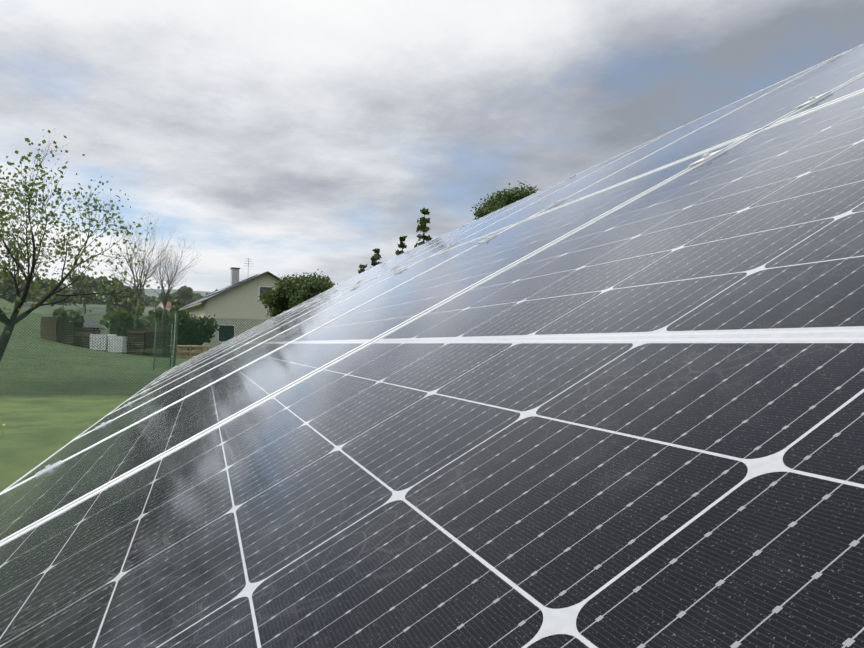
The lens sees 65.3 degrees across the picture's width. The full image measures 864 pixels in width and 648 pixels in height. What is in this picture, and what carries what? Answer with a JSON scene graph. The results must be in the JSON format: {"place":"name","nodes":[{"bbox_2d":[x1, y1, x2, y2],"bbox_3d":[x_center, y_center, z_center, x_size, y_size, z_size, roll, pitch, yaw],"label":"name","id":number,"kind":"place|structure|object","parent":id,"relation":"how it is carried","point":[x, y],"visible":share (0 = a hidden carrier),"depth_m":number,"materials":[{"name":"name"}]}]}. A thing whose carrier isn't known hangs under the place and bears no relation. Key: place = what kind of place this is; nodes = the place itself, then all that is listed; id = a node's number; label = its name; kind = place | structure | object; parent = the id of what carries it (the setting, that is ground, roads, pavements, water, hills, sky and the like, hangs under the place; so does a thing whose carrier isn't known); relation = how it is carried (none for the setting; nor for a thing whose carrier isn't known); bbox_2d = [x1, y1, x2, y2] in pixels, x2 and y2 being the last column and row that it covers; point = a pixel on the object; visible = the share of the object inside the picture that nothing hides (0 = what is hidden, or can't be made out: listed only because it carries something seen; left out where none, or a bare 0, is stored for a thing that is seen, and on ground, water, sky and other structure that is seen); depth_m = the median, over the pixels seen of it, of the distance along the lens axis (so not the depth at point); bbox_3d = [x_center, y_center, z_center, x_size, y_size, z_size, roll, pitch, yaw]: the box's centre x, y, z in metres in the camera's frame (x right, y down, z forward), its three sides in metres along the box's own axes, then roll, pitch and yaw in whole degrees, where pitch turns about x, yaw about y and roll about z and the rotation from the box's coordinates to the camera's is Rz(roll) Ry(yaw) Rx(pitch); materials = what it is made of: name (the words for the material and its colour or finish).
{"place":"outdoors","nodes":[
{"label":"outdoors","id":0,"kind":"place"},
{"bbox_2d":[0,288,211,492],"bbox_3d":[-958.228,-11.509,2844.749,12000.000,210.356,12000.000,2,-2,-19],"label":"ground","id":1,"kind":"structure","parent":0,"point":[37,429],"depth_m":13.98,"materials":[{"name":"green plant"}]},
{"bbox_2d":[0,128,159,360],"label":"tree","id":2,"kind":"object","parent":1,"relation":"on","point":[14,253],"visible":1,"depth_m":16.89,"materials":[{"name":"green plant"}]},
{"bbox_2d":[83,319,104,333],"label":"house","id":3,"kind":"structure","parent":1,"relation":"on","point":[102,332],"depth_m":290.03,"materials":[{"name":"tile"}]},
{"bbox_2d":[0,271,217,344],"bbox_3d":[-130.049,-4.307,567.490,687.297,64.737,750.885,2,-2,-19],"label":"hillside trees","id":4,"kind":"object","parent":1,"relation":"on","point":[183,296],"visible":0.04,"depth_m":369.81,"materials":[{"name":"green plant"}]},
{"bbox_2d":[40,316,211,357],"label":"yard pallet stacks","id":5,"kind":"object","parent":1,"relation":"on","point":[100,339],"depth_m":42.07,"materials":[{"name":"brown wood"}]},
{"bbox_2d":[0,312,266,394],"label":"fence posts","id":6,"kind":"object","parent":1,"relation":"on","point":[174,344],"visible":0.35,"depth_m":13.27,"materials":[{"name":"green metal"}]},
{"bbox_2d":[101,210,174,342],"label":"bare tree","id":7,"kind":"object","parent":1,"relation":"on","point":[131,267],"visible":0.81,"depth_m":73.17,"materials":[{"name":"grey plant"}]},
{"bbox_2d":[155,301,170,309],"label":"house","id":8,"kind":"structure","parent":1,"relation":"on","point":[160,304],"depth_m":383.51,"materials":[{"name":"white paint"}]},
{"bbox_2d":[137,233,202,341],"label":"bare tree","id":9,"kind":"object","parent":1,"relation":"on","point":[164,301],"visible":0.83,"depth_m":79.94,"materials":[{"name":"grey plant"}]},
{"bbox_2d":[168,310,218,354],"bbox_3d":[-17.382,0.748,49.022,3.715,3.463,3.503,2,-2,-19],"label":"tree wood","id":10,"kind":"object","parent":1,"relation":"on","point":[181,314],"depth_m":48.09,"materials":[{"name":"green plant"}]},
{"bbox_2d":[179,258,279,350],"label":"house","id":11,"kind":"structure","parent":1,"relation":"on","point":[236,298],"depth_m":55.59,"materials":[{"name":"painted plaster"},{"name":"dark tile"},{"name":"glass"}]},
{"bbox_2d":[259,269,337,318],"bbox_3d":[-8.011,-0.617,43.143,4.860,6.112,5.828,-1,-2,36],"label":"tree","id":12,"kind":"object","parent":1,"relation":"on","point":[291,293],"visible":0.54,"depth_m":42.04,"materials":[{"name":"green plant"}]},
{"bbox_2d":[358,264,367,273],"bbox_3d":[-6.574,-1.205,61.566,3.533,8.735,3.424,2,-2,-19],"label":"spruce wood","id":13,"kind":"object","parent":1,"relation":"on","point":[361,270],"visible":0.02,"depth_m":61.87,"materials":[{"name":"green plant"}]},
{"bbox_2d":[370,248,381,267],"bbox_3d":[-5.035,-1.828,59.971,3.871,9.908,4.048,2,-2,-19],"label":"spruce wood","id":14,"kind":"object","parent":1,"relation":"on","point":[375,258],"visible":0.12,"depth_m":59.96,"materials":[{"name":"green plant"}]},
{"bbox_2d":[395,236,406,255],"bbox_3d":[-2.698,-2.280,58.070,4.274,10.706,4.312,2,-2,-19],"label":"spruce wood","id":15,"kind":"object","parent":1,"relation":"on","point":[402,245],"visible":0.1,"depth_m":58.11,"materials":[{"name":"green plant"}]},
{"bbox_2d":[414,208,431,247],"bbox_3d":[-0.702,-3.321,55.239,4.336,12.608,4.778,2,-2,-19],"label":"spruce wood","id":16,"kind":"object","parent":1,"relation":"on","point":[422,226],"visible":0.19,"depth_m":55.19,"materials":[{"name":"green plant"}]},
{"bbox_2d":[471,181,537,219],"bbox_3d":[5.804,-3.871,50.538,6.698,13.636,4.921,-1,-3,42],"label":"tree","id":17,"kind":"object","parent":1,"relation":"on","point":[506,198],"visible":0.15,"depth_m":49.64,"materials":[{"name":"green plant"}]},
{"bbox_2d":[0,44,863,545],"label":"pv array frames","id":18,"kind":"structure","parent":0,"point":[288,386],"depth_m":1.32,"materials":[{"name":"silver metal"}]},
{"bbox_2d":[0,44,863,647],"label":"solar panel","id":19,"kind":"object","parent":18,"relation":"in","point":[638,422],"visible":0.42,"depth_m":0.39,"materials":[{"name":"black glass"}]},
{"bbox_2d":[35,54,841,475],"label":"panel clamps","id":20,"kind":"object","parent":18,"relation":"attached to","point":[709,156],"visible":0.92,"depth_m":1.83,"materials":[{"name":"silver metal"}]},
{"bbox_2d":[0,0,863,291],"label":"sky","id":21,"kind":"structure","parent":0,"point":[288,137],"materials":[{"name":"grey"}]}
]}

